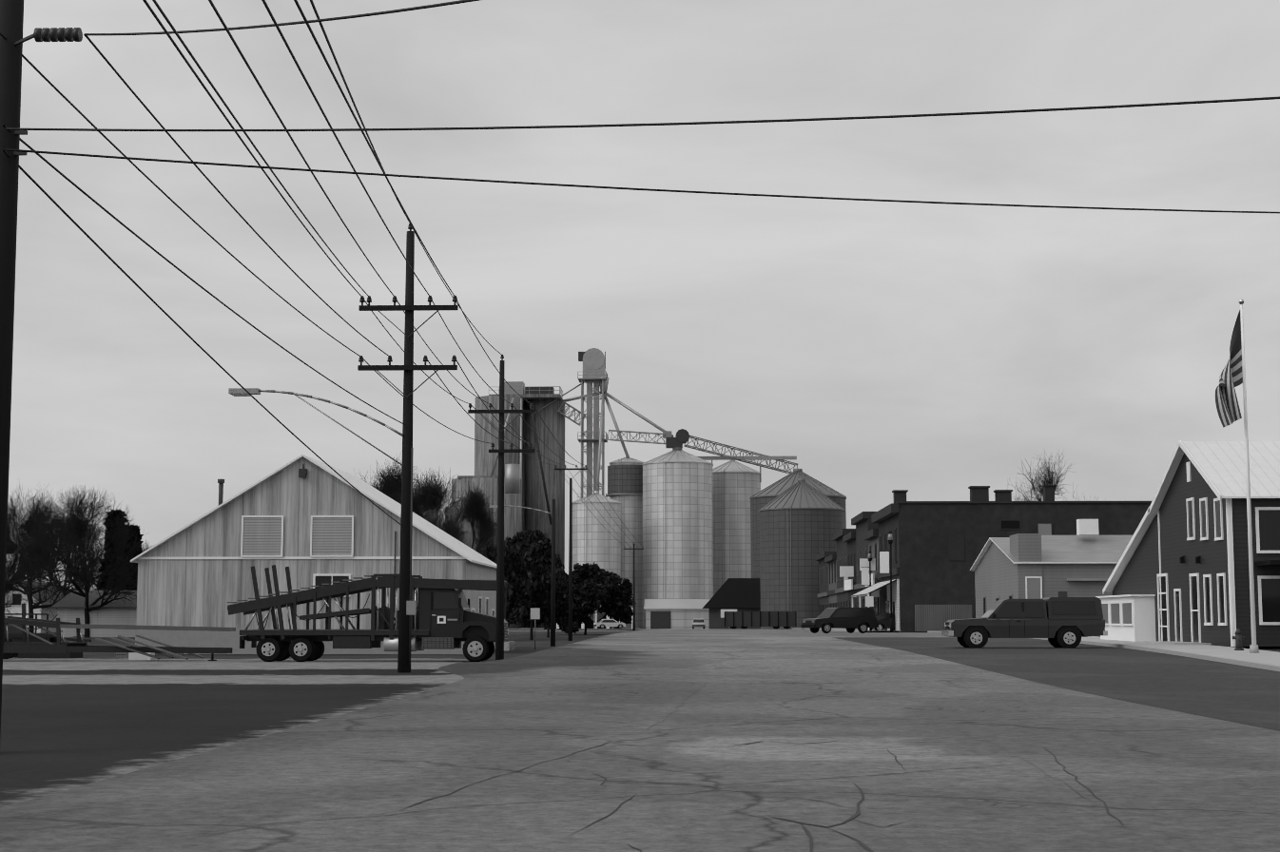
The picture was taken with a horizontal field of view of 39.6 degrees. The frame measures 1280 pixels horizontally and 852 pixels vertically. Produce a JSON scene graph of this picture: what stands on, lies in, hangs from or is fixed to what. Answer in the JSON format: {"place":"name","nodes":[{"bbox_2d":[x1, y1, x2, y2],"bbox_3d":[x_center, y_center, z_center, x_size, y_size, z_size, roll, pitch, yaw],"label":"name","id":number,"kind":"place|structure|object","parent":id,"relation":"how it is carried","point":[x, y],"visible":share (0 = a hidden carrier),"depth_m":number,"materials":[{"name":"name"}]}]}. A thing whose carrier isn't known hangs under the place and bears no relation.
{"place":"outdoors","nodes":[
{"label":"outdoors","id":0,"kind":"place"},
{"bbox_2d":[0,628,1279,851],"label":"road","id":1,"kind":"structure","parent":0,"point":[1154,779],"depth_m":16.80,"materials":[{"name":"grey asphalt"}]},
{"bbox_2d":[182,683,1232,851],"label":"road cracks","id":2,"kind":"object","parent":1,"relation":"on","point":[863,844],"visible":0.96,"depth_m":13.53,"materials":[{"name":"grey asphalt"}]},
{"bbox_2d":[720,609,736,629],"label":"white depot sign","id":3,"kind":"object","parent":1,"relation":"on","point":[723,613],"visible":0.52,"depth_m":234.42,"materials":[{"name":"metal"}]},
{"bbox_2d":[724,611,796,629],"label":"gondola car","id":4,"kind":"object","parent":1,"relation":"on","point":[775,620],"visible":1,"depth_m":202.17,"materials":[{"name":"metal"}]},
{"bbox_2d":[800,607,878,633],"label":"parked suv","id":5,"kind":"object","parent":1,"relation":"on","point":[850,620],"visible":1,"depth_m":119.82,"materials":[{"name":"black paint"}]},
{"bbox_2d":[865,596,873,632],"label":"street sign","id":6,"kind":"object","parent":1,"relation":"on","point":[869,601],"depth_m":126.88,"materials":[{"name":"metal"}]},
{"bbox_2d":[879,531,893,631],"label":"banner lamp","id":7,"kind":"object","parent":1,"relation":"on","point":[883,561],"visible":1,"depth_m":120.20,"materials":[{"name":"black"}]},
{"bbox_2d":[0,627,1279,808],"bbox_3d":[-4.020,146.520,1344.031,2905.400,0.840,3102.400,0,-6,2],"label":"ground","id":8,"kind":"structure","parent":0,"point":[86,719],"depth_m":31.02,"materials":[{"name":"grey asphalt"}]},
{"bbox_2d":[5,512,56,584],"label":"tree","id":9,"kind":"object","parent":8,"relation":"on","point":[9,550],"visible":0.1,"depth_m":201.08,"materials":[{"name":"black plant"}]},
{"bbox_2d":[4,509,58,613],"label":"tree","id":10,"kind":"object","parent":8,"relation":"on","point":[9,583],"visible":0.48,"depth_m":151.35,"materials":[{"name":"black plant"}]},
{"bbox_2d":[4,581,63,633],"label":"house","id":11,"kind":"structure","parent":8,"relation":"on","point":[16,609],"depth_m":176.23,"materials":[{"name":"white paint"}]},
{"bbox_2d":[0,0,82,738],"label":"utility pole","id":12,"kind":"object","parent":8,"relation":"on","point":[11,16],"visible":0.96,"depth_m":19.37,"materials":[{"name":"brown wood"}]},
{"bbox_2d":[2,628,84,659],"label":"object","id":13,"kind":"object","parent":8,"relation":"on","point":[47,655],"visible":0.4,"depth_m":77.17,"materials":[{"name":"metal"}]},
{"bbox_2d":[4,613,91,641],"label":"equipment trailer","id":14,"kind":"object","parent":8,"relation":"on","point":[14,633],"visible":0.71,"depth_m":79.18,"materials":[{"name":"metal"}]},
{"bbox_2d":[5,479,97,633],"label":"tree","id":15,"kind":"object","parent":8,"relation":"on","point":[30,514],"visible":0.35,"depth_m":166.47,"materials":[{"name":"black plant"}]},
{"bbox_2d":[44,504,105,594],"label":"tree","id":16,"kind":"object","parent":8,"relation":"on","point":[96,555],"visible":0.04,"depth_m":211.07,"materials":[{"name":"black plant"}]},
{"bbox_2d":[6,484,147,637],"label":"tree","id":17,"kind":"object","parent":8,"relation":"on","point":[77,530],"visible":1,"depth_m":149.90,"materials":[{"name":"black plant"}]},
{"bbox_2d":[50,590,136,637],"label":"shed","id":18,"kind":"structure","parent":8,"relation":"on","point":[71,608],"depth_m":150.64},
{"bbox_2d":[96,509,130,590],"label":"conifer tree","id":19,"kind":"object","parent":8,"relation":"on","point":[102,571],"visible":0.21,"depth_m":175.84,"materials":[{"name":"black plant"}]},
{"bbox_2d":[2,602,235,660],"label":"car hauler trailer","id":20,"kind":"object","parent":8,"relation":"on","point":[134,651],"visible":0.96,"depth_m":71.78,"materials":[{"name":"metal"}]},
{"bbox_2d":[125,522,143,590],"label":"conifer tree","id":21,"kind":"object","parent":8,"relation":"on","point":[136,531],"visible":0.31,"depth_m":191.01,"materials":[{"name":"black plant"}]},
{"bbox_2d":[141,540,152,551],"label":"tree","id":22,"kind":"object","parent":8,"relation":"on","point":[144,550],"depth_m":201.06,"materials":[{"name":"grey plant"}]},
{"bbox_2d":[116,652,184,658],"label":"lot clutter","id":23,"kind":"object","parent":8,"relation":"on","point":[126,655],"visible":0.12,"depth_m":76.98,"materials":[{"name":"wood"}]},
{"bbox_2d":[130,454,496,654],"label":"warehouse","id":24,"kind":"structure","parent":8,"relation":"on","point":[308,521],"depth_m":85.39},
{"bbox_2d":[228,223,458,672],"bbox_3d":[-7.485,0.620,44.761,5.761,11.673,0.410,0,-6,2],"label":"utility pole","id":25,"kind":"object","parent":8,"relation":"on","point":[407,608],"visible":0.85,"depth_m":44.74,"materials":[{"name":"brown wood"}]},
{"bbox_2d":[0,0,1279,546],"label":"power lines","id":26,"kind":"object","parent":25,"relation":"hanging from","point":[276,25],"visible":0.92,"depth_m":20.66,"materials":[{"name":"black metal"}]},
{"bbox_2d":[227,564,515,661],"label":"truck","id":27,"kind":"object","parent":8,"relation":"on","point":[444,617],"visible":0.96,"depth_m":71.04,"materials":[{"name":"metal"}]},
{"bbox_2d":[353,450,423,518],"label":"tree","id":28,"kind":"object","parent":8,"relation":"on","point":[387,485],"visible":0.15,"depth_m":150.16,"materials":[{"name":"black plant"}]},
{"bbox_2d":[387,466,475,545],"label":"tree","id":29,"kind":"object","parent":8,"relation":"on","point":[429,501],"visible":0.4,"depth_m":140.28,"materials":[{"name":"black plant"}]},
{"bbox_2d":[441,482,505,555],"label":"tree","id":30,"kind":"object","parent":8,"relation":"on","point":[475,509],"visible":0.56,"depth_m":160.35,"materials":[{"name":"black plant"}]},
{"bbox_2d":[467,354,534,659],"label":"utility pole","id":31,"kind":"object","parent":8,"relation":"on","point":[512,478],"visible":1,"depth_m":65.56,"materials":[{"name":"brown wood"}]},
{"bbox_2d":[445,381,564,628],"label":"grain elevator","id":32,"kind":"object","parent":8,"relation":"on","point":[542,485],"visible":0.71,"depth_m":285.51,"materials":[{"name":"concrete"}]},
{"bbox_2d":[481,541,532,624],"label":"tree","id":33,"kind":"object","parent":8,"relation":"on","point":[515,568],"visible":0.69,"depth_m":127.11,"materials":[{"name":"black plant"}]},
{"bbox_2d":[489,499,555,646],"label":"street light","id":34,"kind":"object","parent":8,"relation":"on","point":[552,611],"visible":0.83,"depth_m":103.81,"materials":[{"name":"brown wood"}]},
{"bbox_2d":[504,529,561,639],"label":"tree","id":35,"kind":"object","parent":8,"relation":"on","point":[535,546],"visible":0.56,"depth_m":134.13,"materials":[{"name":"black plant"}]},
{"bbox_2d":[530,607,540,649],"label":"lot sign","id":36,"kind":"object","parent":8,"relation":"on","point":[534,613],"visible":1,"depth_m":95.63,"materials":[{"name":"metal"}]},
{"bbox_2d":[526,554,575,637],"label":"tree","id":37,"kind":"object","parent":8,"relation":"on","point":[562,582],"visible":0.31,"depth_m":149.58,"materials":[{"name":"black plant"}]},
{"bbox_2d":[554,465,587,640],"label":"utility pole","id":38,"kind":"object","parent":8,"relation":"on","point":[571,571],"visible":0.98,"depth_m":127.85,"materials":[{"name":"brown wood"}]},
{"bbox_2d":[556,562,636,635],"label":"street tree","id":39,"kind":"object","parent":8,"relation":"on","point":[594,587],"visible":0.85,"depth_m":164.13,"materials":[{"name":"black plant"}]},
{"bbox_2d":[572,490,621,628],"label":"silo","id":40,"kind":"object","parent":8,"relation":"on","point":[594,540],"visible":0.5,"depth_m":270.91,"materials":[{"name":"metal"}]},
{"bbox_2d":[530,348,673,498],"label":"grain elevator leg","id":41,"kind":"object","parent":8,"relation":"on","point":[593,360],"depth_m":287.51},
{"bbox_2d":[607,428,797,482],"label":"elevator conveyors","id":42,"kind":"object","parent":41,"relation":"attached to","point":[680,438],"visible":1,"depth_m":283.00,"materials":[{"name":"grey metal"}]},
{"bbox_2d":[593,619,626,628],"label":"car","id":43,"kind":"object","parent":8,"relation":"on","point":[602,623],"visible":1,"depth_m":259.29,"materials":[{"name":"grey paint"}]},
{"bbox_2d":[609,454,644,628],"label":"grain bin","id":44,"kind":"object","parent":8,"relation":"on","point":[631,513],"visible":0.38,"depth_m":281.39,"materials":[{"name":"metal"}]},
{"bbox_2d":[606,465,642,497],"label":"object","id":45,"kind":"structure","parent":44,"relation":"on","point":[625,479],"depth_m":282.11,"materials":[{"name":"metal"}]},
{"bbox_2d":[555,599,710,628],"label":"elevator sheds","id":46,"kind":"object","parent":8,"relation":"on","point":[671,613],"visible":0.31,"depth_m":262.49,"materials":[{"name":"metal"}]},
{"bbox_2d":[623,543,643,630],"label":"utility pole","id":47,"kind":"object","parent":8,"relation":"on","point":[633,611],"visible":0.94,"depth_m":214.10,"materials":[{"name":"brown wood"}]},
{"bbox_2d":[641,449,713,628],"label":"grain bin","id":48,"kind":"object","parent":8,"relation":"on","point":[677,531],"visible":0.88,"depth_m":275.28,"materials":[{"name":"metal"}]},
{"bbox_2d":[712,460,761,595],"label":"grain bin","id":49,"kind":"object","parent":8,"relation":"on","point":[736,485],"visible":0.65,"depth_m":284.48,"materials":[{"name":"metal"}]},
{"bbox_2d":[749,468,846,578],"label":"grain silo","id":50,"kind":"object","parent":8,"relation":"on","point":[760,499],"visible":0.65,"depth_m":258.59,"materials":[{"name":"metal"}]},
{"bbox_2d":[758,478,844,629],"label":"grain silo","id":51,"kind":"object","parent":8,"relation":"on","point":[802,521],"visible":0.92,"depth_m":229.32,"materials":[{"name":"metal"}]},
{"bbox_2d":[814,511,879,631],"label":"shopfront row","id":52,"kind":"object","parent":8,"relation":"on","point":[848,559],"visible":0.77,"depth_m":173.10,"materials":[{"name":"brick"}]},
{"bbox_2d":[867,613,895,632],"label":"parked car","id":53,"kind":"object","parent":8,"relation":"on","point":[883,620],"visible":0.21,"depth_m":135.58,"materials":[{"name":"black paint"}]},
{"bbox_2d":[914,604,971,631],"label":"fence boards","id":54,"kind":"object","parent":8,"relation":"on","point":[932,617],"visible":0.77,"depth_m":127.66,"materials":[{"name":"grey wood"}]},
{"bbox_2d":[851,484,1151,632],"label":"brick block","id":55,"kind":"structure","parent":8,"relation":"on","point":[937,547],"depth_m":134.14,"materials":[{"name":"brick"}]},
{"bbox_2d":[969,519,1132,618],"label":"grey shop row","id":56,"kind":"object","parent":8,"relation":"on","point":[1083,561],"visible":0.54,"depth_m":110.17,"materials":[{"name":"grey paint"}]},
{"bbox_2d":[1008,450,1098,501],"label":"tree","id":57,"kind":"object","parent":8,"relation":"on","point":[1050,480],"visible":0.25,"depth_m":184.69,"materials":[{"name":"grey plant"}]},
{"bbox_2d":[1058,591,1067,597],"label":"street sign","id":58,"kind":"object","parent":8,"relation":"on","point":[1062,593],"depth_m":86.95,"materials":[{"name":"metal"}]},
{"bbox_2d":[1095,440,1279,646],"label":"house","id":59,"kind":"structure","parent":8,"relation":"on","point":[1179,574],"depth_m":69.98,"materials":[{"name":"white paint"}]},
{"bbox_2d":[5,0,1279,590],"label":"sky","id":60,"kind":"structure","parent":0,"point":[930,351],"materials":[{"name":"grey"}]},
{"bbox_2d":[669,628,747,629],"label":"crossroad","id":61,"kind":"structure","parent":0,"point":[706,629],"depth_m":240.65,"materials":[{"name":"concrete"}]},
{"bbox_2d":[691,619,705,628],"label":"car","id":62,"kind":"object","parent":61,"relation":"on","point":[698,622],"visible":1,"depth_m":246.33,"materials":[{"name":"grey paint"}]},
{"bbox_2d":[702,578,760,628],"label":"depot building","id":63,"kind":"structure","parent":0,"point":[741,594],"depth_m":243.41,"materials":[{"name":"grey"}]},
{"bbox_2d":[792,627,1279,671],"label":"pavement","id":64,"kind":"structure","parent":0,"point":[1269,660],"depth_m":58.19,"materials":[{"name":"concrete"}]},
{"bbox_2d":[860,551,872,607],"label":"banner lamp","id":65,"kind":"object","parent":64,"relation":"on","point":[865,575],"visible":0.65,"depth_m":148.97,"materials":[{"name":"white fabric"}]},
{"bbox_2d":[1232,628,1244,650],"bbox_3d":[19.863,7.083,58.952,0.400,0.720,0.350,0,-6,2],"label":"fire hydrant","id":66,"kind":"object","parent":64,"relation":"on","point":[1238,637],"visible":0.9,"depth_m":58.90,"materials":[{"name":"metal"}]},
{"bbox_2d":[1238,298,1259,653],"bbox_3d":[19.344,1.531,56.574,0.266,11.301,0.280,0,-6,2],"label":"flag pole","id":67,"kind":"object","parent":64,"relation":"on","point":[1253,647],"visible":0.94,"depth_m":56.42,"materials":[{"name":"white metal"}]},
{"bbox_2d":[1215,310,1242,426],"bbox_3d":[18.804,-1.872,56.762,0.967,3.854,0.590,0,-6,2],"label":"flag","id":68,"kind":"object","parent":67,"relation":"attached to","point":[1231,378],"visible":1,"depth_m":56.72,"materials":[{"name":"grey fabric"}]},
{"bbox_2d":[833,637,1279,730],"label":"parking lane pavement","id":69,"kind":"structure","parent":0,"point":[1156,679],"depth_m":43.63,"materials":[{"name":"grey asphalt"}]},
{"bbox_2d":[941,597,1107,648],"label":"suv","id":70,"kind":"object","parent":69,"relation":"on","point":[1064,622],"visible":1,"depth_m":67.50,"materials":[{"name":"grey paint"}]}
]}

